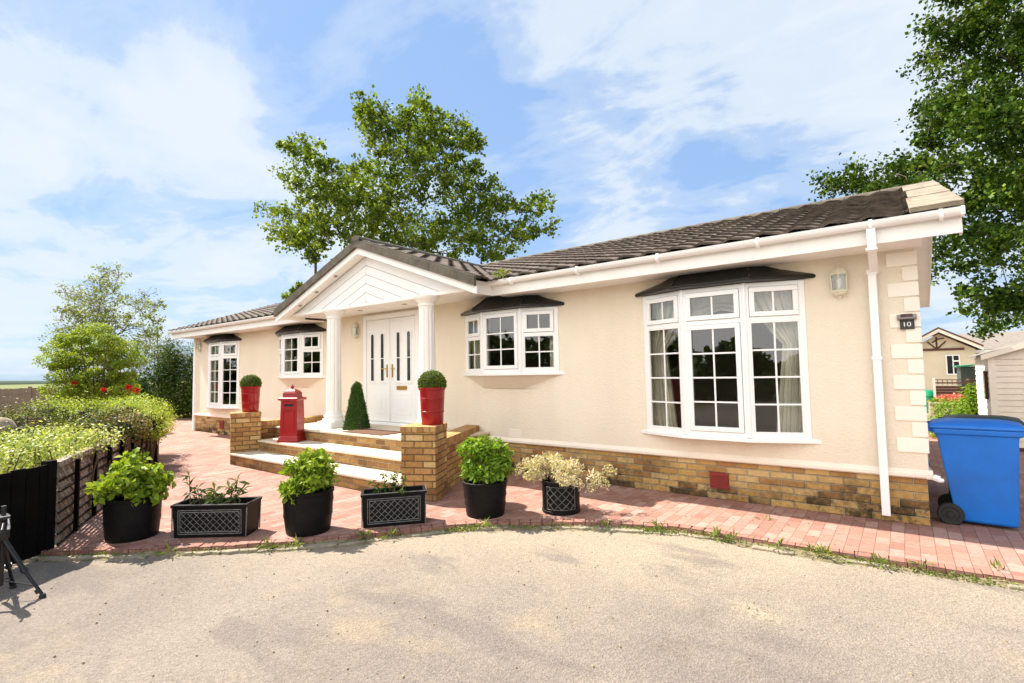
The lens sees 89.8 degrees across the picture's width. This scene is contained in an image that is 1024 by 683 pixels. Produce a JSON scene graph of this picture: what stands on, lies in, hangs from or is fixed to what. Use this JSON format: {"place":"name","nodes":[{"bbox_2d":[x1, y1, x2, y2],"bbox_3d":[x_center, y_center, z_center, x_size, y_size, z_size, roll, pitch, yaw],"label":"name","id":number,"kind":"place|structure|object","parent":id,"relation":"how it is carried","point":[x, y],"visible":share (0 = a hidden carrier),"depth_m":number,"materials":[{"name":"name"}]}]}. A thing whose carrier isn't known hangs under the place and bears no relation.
{"place":"outdoors","nodes":[
{"label":"outdoors","id":0,"kind":"place"},
{"bbox_2d":[0,373,186,380],"bbox_3d":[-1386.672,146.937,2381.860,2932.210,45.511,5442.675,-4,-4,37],"label":"hills","id":1,"kind":"structure","parent":0,"point":[21,377],"depth_m":1820.97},
{"bbox_2d":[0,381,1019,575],"bbox_3d":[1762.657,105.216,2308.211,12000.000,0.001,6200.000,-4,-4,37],"label":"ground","id":2,"kind":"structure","parent":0,"point":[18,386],"depth_m":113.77,"materials":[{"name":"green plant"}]},
{"bbox_2d":[0,379,189,384],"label":"hedgerow","id":3,"kind":"object","parent":2,"relation":"on","point":[19,382],"visible":0.02,"depth_m":228.68,"materials":[{"name":"green plant"}]},
{"bbox_2d":[0,384,192,416],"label":"board fence","id":4,"kind":"object","parent":2,"relation":"on","point":[10,397],"visible":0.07,"depth_m":19.43,"materials":[{"name":"brown wood"}]},
{"bbox_2d":[38,262,167,373],"bbox_3d":[-20.753,-0.281,26.142,6.684,7.468,4.053,-2,-4,16],"label":"birch tree","id":5,"kind":"object","parent":2,"relation":"on","point":[105,316],"visible":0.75,"depth_m":25.68,"materials":[{"name":"green plant"}]},
{"bbox_2d":[144,298,167,377],"bbox_3d":[-19.338,0.561,27.931,1.367,5.898,1.184,-4,-4,37],"label":"birch sapling","id":6,"kind":"object","parent":2,"relation":"on","point":[155,310],"visible":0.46,"depth_m":28.00,"materials":[{"name":"green plant"}]},
{"bbox_2d":[252,83,563,266],"bbox_3d":[-4.712,-4.420,21.767,13.858,14.608,7.738,-1,-3,-2],"label":"oak tree","id":7,"kind":"object","parent":2,"relation":"on","point":[303,236],"visible":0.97,"depth_m":20.57,"materials":[{"name":"green plant"}]},
{"bbox_2d":[802,0,1023,342],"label":"maple tree","id":8,"kind":"object","parent":2,"relation":"on","point":[989,116],"visible":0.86,"depth_m":13.50,"materials":[{"name":"green plant"}]},
{"bbox_2d":[920,327,983,391],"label":"neighbour house","id":9,"kind":"structure","parent":2,"relation":"on","point":[944,351],"depth_m":27.76,"materials":[{"name":"beige paint"}]},
{"bbox_2d":[945,354,960,374],"bbox_3d":[23.654,1.247,27.531,0.600,1.080,0.080,-4,-4,37],"label":"window","id":10,"kind":"structure","parent":9,"relation":"in","point":[951,360],"depth_m":27.55,"materials":[{"name":"white plastic"}]},
{"bbox_2d":[0,530,1023,682],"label":"road","id":11,"kind":"structure","parent":0,"point":[693,626],"depth_m":3.25,"materials":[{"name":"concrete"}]},
{"bbox_2d":[0,505,45,598],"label":"tripod","id":12,"kind":"object","parent":11,"relation":"on","point":[6,548],"visible":1,"depth_m":3.67,"materials":[{"name":"black metal"}]},
{"bbox_2d":[23,535,1007,678],"bbox_3d":[1.243,1.679,2.532,9.452,0.011,4.080,-4,-4,37],"label":"road grit","id":13,"kind":"object","parent":11,"relation":"on","point":[433,624],"visible":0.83,"depth_m":3.22,"materials":[{"name":"gravel"}]},
{"bbox_2d":[22,525,1023,591],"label":"edge concrete","id":14,"kind":"object","parent":11,"relation":"on","point":[326,545],"visible":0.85,"depth_m":4.54,"materials":[{"name":"grey concrete"}]},
{"bbox_2d":[23,525,1023,587],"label":"edge moss","id":15,"kind":"object","parent":14,"relation":"on","point":[731,542],"visible":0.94,"depth_m":4.50,"materials":[{"name":"green plant"}]},
{"bbox_2d":[40,519,1023,583],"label":"paving edge","id":16,"kind":"object","parent":14,"relation":"on","point":[937,567],"visible":0.48,"depth_m":4.58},
{"bbox_2d":[0,460,56,567],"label":"garden gate panel","id":17,"kind":"structure","parent":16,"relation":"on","point":[28,497],"depth_m":4.42,"materials":[{"name":"black wood"}]},
{"bbox_2d":[24,522,1023,591],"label":"edge weeds","id":18,"kind":"object","parent":11,"relation":"on","point":[972,578],"visible":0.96,"depth_m":4.53,"materials":[{"name":"green plant"}]},
{"bbox_2d":[0,0,1023,373],"label":"sky","id":19,"kind":"structure","parent":0,"point":[142,135],"materials":[{"name":"blue"}]},
{"bbox_2d":[54,413,1023,575],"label":"paving","id":20,"kind":"structure","parent":0,"point":[202,457],"depth_m":5.30,"materials":[{"name":"brick"}]},
{"bbox_2d":[31,322,149,410],"bbox_3d":[-12.203,1.023,14.979,4.452,3.221,2.320,-4,-4,37],"label":"rose arch shrub","id":21,"kind":"object","parent":20,"relation":"on","point":[116,383],"visible":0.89,"depth_m":14.57,"materials":[{"name":"green plant"}]},
{"bbox_2d":[15,388,182,465],"bbox_3d":[-6.623,1.461,9.047,2.677,1.406,2.892,-2,-3,13],"label":"golden hedge","id":22,"kind":"object","parent":20,"relation":"on","point":[155,412],"visible":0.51,"depth_m":8.38,"materials":[{"name":"green plant"}]},
{"bbox_2d":[55,433,156,545],"bbox_3d":[-5.205,1.621,6.828,0.115,0.760,4.900,1,-4,-26],"label":"lattice fence","id":23,"kind":"object","parent":20,"relation":"on","point":[73,508],"visible":0.41,"depth_m":5.08,"materials":[{"name":"brown wood"}]},
{"bbox_2d":[50,340,192,417],"bbox_3d":[-13.152,1.477,19.896,9.249,3.549,2.807,-1,-3,-1],"label":"dark shrubbery","id":24,"kind":"object","parent":20,"relation":"on","point":[175,380],"visible":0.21,"depth_m":19.17,"materials":[{"name":"green plant"}]},
{"bbox_2d":[83,447,176,543],"bbox_3d":[-3.605,1.441,4.919,0.634,0.836,0.727,0,-3,-13],"label":"potted hydrangea","id":25,"kind":"object","parent":20,"relation":"on","point":[131,503],"visible":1,"depth_m":4.75,"materials":[{"name":"green plant"}]},
{"bbox_2d":[124,334,193,417],"bbox_3d":[-13.420,1.242,19.678,3.297,3.339,1.439,-1,-3,5],"label":"feathery shrub","id":26,"kind":"object","parent":20,"relation":"on","point":[181,355],"visible":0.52,"depth_m":19.55,"materials":[{"name":"green plant"}]},
{"bbox_2d":[170,471,262,537],"bbox_3d":[-2.846,1.539,4.956,0.736,0.618,0.298,-1,-3,-1],"label":"planter trough","id":27,"kind":"object","parent":20,"relation":"on","point":[214,514],"visible":1,"depth_m":4.82,"materials":[{"name":"black plastic"}]},
{"bbox_2d":[230,411,323,463],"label":"flank wall","id":28,"kind":"structure","parent":20,"relation":"on","point":[248,430],"depth_m":9.01,"materials":[{"name":"brick"}]},
{"bbox_2d":[239,374,261,411],"bbox_3d":[-4.701,0.920,9.235,0.382,0.681,0.381,0,-4,-20],"label":"potted box ball","id":29,"kind":"object","parent":28,"relation":"on","point":[250,385],"visible":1,"depth_m":9.12,"materials":[{"name":"red plastic"}]},
{"bbox_2d":[281,244,331,299],"bbox_3d":[-8.782,-0.644,21.814,2.151,7.190,0.838,-1,-3,2],"label":"slender tree","id":30,"kind":"object","parent":20,"relation":"on","point":[315,260],"visible":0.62,"depth_m":21.93,"materials":[{"name":"green plant"}]},
{"bbox_2d":[276,446,340,536],"bbox_3d":[-1.987,1.431,5.003,0.552,0.806,0.607,-4,-4,37],"label":"potted shrub","id":31,"kind":"object","parent":20,"relation":"on","point":[306,492],"visible":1,"depth_m":4.84,"materials":[{"name":"green plant"}]},
{"bbox_2d":[230,422,488,490],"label":"entrance steps","id":32,"kind":"structure","parent":20,"relation":"on","point":[361,460],"depth_m":7.83,"materials":[{"name":"brick"}]},
{"bbox_2d":[277,384,306,442],"bbox_3d":[-3.769,1.221,8.813,0.370,0.972,0.330,-1,-3,5],"label":"post box","id":33,"kind":"object","parent":32,"relation":"on","point":[292,426],"visible":1,"depth_m":8.69,"materials":[{"name":"red paint"}]},
{"bbox_2d":[342,381,370,429],"bbox_3d":[-2.651,1.096,8.771,0.419,0.847,0.424,-2,-3,9],"label":"topiary cone","id":34,"kind":"object","parent":32,"relation":"on","point":[356,416],"visible":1,"depth_m":8.66,"materials":[{"name":"green plant"}]},
{"bbox_2d":[342,429,400,435],"bbox_3d":[-2.220,1.442,8.187,1.000,0.013,0.460,-4,-4,37],"label":"doormat","id":35,"kind":"object","parent":32,"relation":"on","point":[373,432],"visible":0.86,"depth_m":8.13,"materials":[{"name":"brown fabric"}]},
{"bbox_2d":[360,471,426,527],"bbox_3d":[-1.184,1.569,5.166,0.646,0.519,0.341,0,-3,-14],"label":"planter trough","id":36,"kind":"object","parent":20,"relation":"on","point":[402,504],"visible":1,"depth_m":5.10,"materials":[{"name":"black plastic"}]},
{"bbox_2d":[400,423,479,501],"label":"flank wall","id":37,"kind":"structure","parent":20,"relation":"on","point":[431,459],"depth_m":6.11,"materials":[{"name":"brick"}]},
{"bbox_2d":[417,369,446,424],"bbox_3d":[-0.989,0.682,6.362,0.382,0.681,0.381,-4,-4,37],"label":"potted box ball","id":38,"kind":"object","parent":37,"relation":"on","point":[432,385],"visible":1,"depth_m":6.24,"materials":[{"name":"red ceramic"}]},
{"bbox_2d":[456,434,513,518],"bbox_3d":[-0.286,1.409,5.508,0.653,0.846,0.625,-4,-4,37],"label":"potted shrub","id":39,"kind":"object","parent":20,"relation":"on","point":[484,483],"visible":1,"depth_m":5.34,"materials":[{"name":"green plant"}]},
{"bbox_2d":[513,452,616,515],"bbox_3d":[0.539,1.512,5.544,1.026,0.616,0.729,-4,-4,37],"label":"potted willow","id":40,"kind":"object","parent":20,"relation":"on","point":[560,482],"visible":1,"depth_m":5.38,"materials":[{"name":"beige plant"}]},
{"bbox_2d":[167,180,965,525],"bbox_3d":[-0.924,0.210,11.967,16.892,4.124,7.650,-4,-4,37],"label":"bungalow","id":41,"kind":"object","parent":20,"relation":"on","point":[751,358],"visible":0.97,"depth_m":6.60,"materials":[{"name":"paint"}]},
{"bbox_2d":[196,339,200,351],"bbox_3d":[-8.812,0.122,14.432,0.146,0.362,0.150,-4,-4,37],"label":"wall lantern","id":42,"kind":"object","parent":41,"relation":"attached to","point":[199,345],"depth_m":14.41,"materials":[{"name":"white plastic"}]},
{"bbox_2d":[203,334,241,408],"bbox_3d":[-7.690,0.741,13.491,2.018,1.999,0.481,-4,-4,37],"label":"bay window","id":43,"kind":"structure","parent":41,"relation":"in","point":[218,345],"depth_m":13.22,"materials":[{"name":"white plastic"}]},
{"bbox_2d":[275,324,325,386],"bbox_3d":[-4.732,0.277,11.249,1.998,1.447,0.474,-4,-4,37],"label":"bay window","id":44,"kind":"structure","parent":41,"relation":"in","point":[287,334],"depth_m":10.99,"materials":[{"name":"white plastic"}]},
{"bbox_2d":[351,322,358,338],"bbox_3d":[-3.080,-0.221,10.071,0.146,0.362,0.150,-4,-4,37],"label":"wall lantern","id":45,"kind":"object","parent":41,"relation":"attached to","point":[356,330],"depth_m":10.05,"materials":[{"name":"white plastic"}]},
{"bbox_2d":[367,319,390,421],"bbox_3d":[-2.515,0.540,9.638,0.677,1.900,0.117,-4,-4,37],"label":"door","id":46,"kind":"structure","parent":41,"relation":"in","point":[378,331],"depth_m":9.61,"materials":[{"name":"white plastic"}]},
{"bbox_2d":[390,316,414,422],"bbox_3d":[-1.964,0.505,9.219,0.677,1.900,0.117,-4,-4,37],"label":"door","id":47,"kind":"structure","parent":41,"relation":"in","point":[402,329],"depth_m":9.21,"materials":[{"name":"white plastic"}]},
{"bbox_2d":[490,268,511,278],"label":"valley weeds","id":48,"kind":"object","parent":41,"relation":"on","point":[501,273],"visible":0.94,"depth_m":7.18,"materials":[{"name":"green plant"}]},
{"bbox_2d":[461,295,564,388],"bbox_3d":[-0.106,-0.016,7.730,1.998,1.447,0.474,-4,-4,37],"label":"bay window","id":49,"kind":"structure","parent":41,"relation":"in","point":[503,376],"depth_m":7.52,"materials":[{"name":"white plastic"}]},
{"bbox_2d":[635,266,821,443],"bbox_3d":[2.334,0.105,5.866,2.018,1.999,0.481,-4,-4,37],"label":"bay window","id":50,"kind":"structure","parent":41,"relation":"in","point":[776,296],"depth_m":5.68,"materials":[{"name":"white plastic"}]},
{"bbox_2d":[830,264,847,298],"bbox_3d":[3.315,-0.612,5.206,0.146,0.362,0.150,-4,-4,37],"label":"wall lantern","id":51,"kind":"object","parent":41,"relation":"attached to","point":[838,272],"depth_m":5.19,"materials":[{"name":"beige paint"}]},
{"bbox_2d":[897,313,916,329],"bbox_3d":[3.746,-0.191,4.869,0.150,0.147,0.059,-4,-4,37],"label":"house number sign","id":52,"kind":"object","parent":41,"relation":"attached to","point":[906,321],"visible":1,"depth_m":4.87,"materials":[{"name":"grey plastic"}]},
{"bbox_2d":[155,514,1004,570],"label":"edge grass tufts","id":53,"kind":"object","parent":20,"relation":"on","point":[716,531],"visible":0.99,"depth_m":4.49,"materials":[{"name":"green plant"}]},
{"bbox_2d":[927,418,1023,527],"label":"wheelie bin","id":54,"kind":"object","parent":20,"relation":"on","point":[980,458],"visible":0.97,"depth_m":4.70,"materials":[{"name":"blue plastic"}]},
{"bbox_2d":[938,414,1023,492],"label":"wheelie bin","id":55,"kind":"object","parent":20,"relation":"on","point":[1008,418],"visible":0.08,"depth_m":5.48,"materials":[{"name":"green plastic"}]},
{"bbox_2d":[967,341,1023,451],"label":"garden shed","id":56,"kind":"structure","parent":20,"relation":"on","point":[999,373],"depth_m":8.84,"materials":[{"name":"beige wood"}]},
{"bbox_2d":[982,371,988,398],"bbox_3d":[8.607,0.792,9.335,0.041,0.500,0.270,-4,-4,37],"label":"window","id":57,"kind":"structure","parent":56,"relation":"in","point":[985,382],"depth_m":9.24,"materials":[{"name":"black glass"}]},
{"bbox_2d":[928,402,963,416],"bbox_3d":[13.190,1.976,14.866,1.734,0.440,1.428,-4,-4,37],"label":"raised stone bed","id":58,"kind":"object","parent":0,"point":[930,405],"visible":0.2,"depth_m":14.94,"materials":[{"name":"beige stone"}]},
{"bbox_2d":[926,393,966,402],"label":"red geraniums","id":59,"kind":"object","parent":58,"relation":"on","point":[954,396],"visible":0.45,"depth_m":14.97,"materials":[{"name":"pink plant"}]},
{"bbox_2d":[955,331,1023,353],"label":"roof","id":60,"kind":"structure","parent":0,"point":[1006,339],"depth_m":28.27,"materials":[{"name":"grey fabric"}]},
{"label":"side drive","id":61,"kind":"structure","parent":0,"visible":0},
{"bbox_2d":[924,390,933,412],"bbox_3d":[13.427,1.917,16.576,0.720,0.730,0.720,-4,-4,37],"label":"compost bin","id":62,"kind":"object","parent":61,"relation":"on","point":[930,394],"visible":0.31,"depth_m":16.34,"materials":[{"name":"green plastic"}]},
{"bbox_2d":[927,396,963,437],"bbox_3d":[10.335,1.804,12.289,0.905,0.750,5.746,-4,-4,41],"label":"green shrub","id":63,"kind":"object","parent":61,"relation":"on","point":[943,406],"visible":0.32,"depth_m":14.06,"materials":[{"name":"green plant"}]},
{"bbox_2d":[933,378,976,397],"bbox_3d":[13.947,1.666,15.611,1.740,1.118,0.100,-4,-4,37],"label":"trellis fence","id":64,"kind":"object","parent":61,"relation":"on","point":[941,390],"visible":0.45,"depth_m":15.92,"materials":[{"name":"brown wood"}]},
{"bbox_2d":[952,364,975,391],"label":"green shed","id":65,"kind":"structure","parent":61,"relation":"on","point":[966,371],"depth_m":17.10,"materials":[{"name":"plastic"}]},
{"bbox_2d":[952,379,978,414],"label":"spiky shrub","id":66,"kind":"object","parent":61,"relation":"on","point":[970,404],"visible":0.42,"depth_m":11.01,"materials":[{"name":"green plant"}]},
{"label":"garden soil","id":67,"kind":"structure","parent":0,"visible":0},
{"bbox_2d":[0,417,16,472],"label":"stone bird table","id":68,"kind":"object","parent":67,"relation":"on","point":[11,423],"visible":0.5,"depth_m":6.13,"materials":[{"name":"grey stone"}]},
{"bbox_2d":[0,406,128,513],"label":"variegated shrub","id":69,"kind":"object","parent":67,"relation":"on","point":[51,447],"visible":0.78,"depth_m":5.30,"materials":[{"name":"green plant"}]},
{"bbox_2d":[0,389,161,468],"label":"bronze hedge","id":70,"kind":"object","parent":67,"relation":"on","point":[135,425],"visible":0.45,"depth_m":7.05,"materials":[{"name":"green plant"}]}
]}

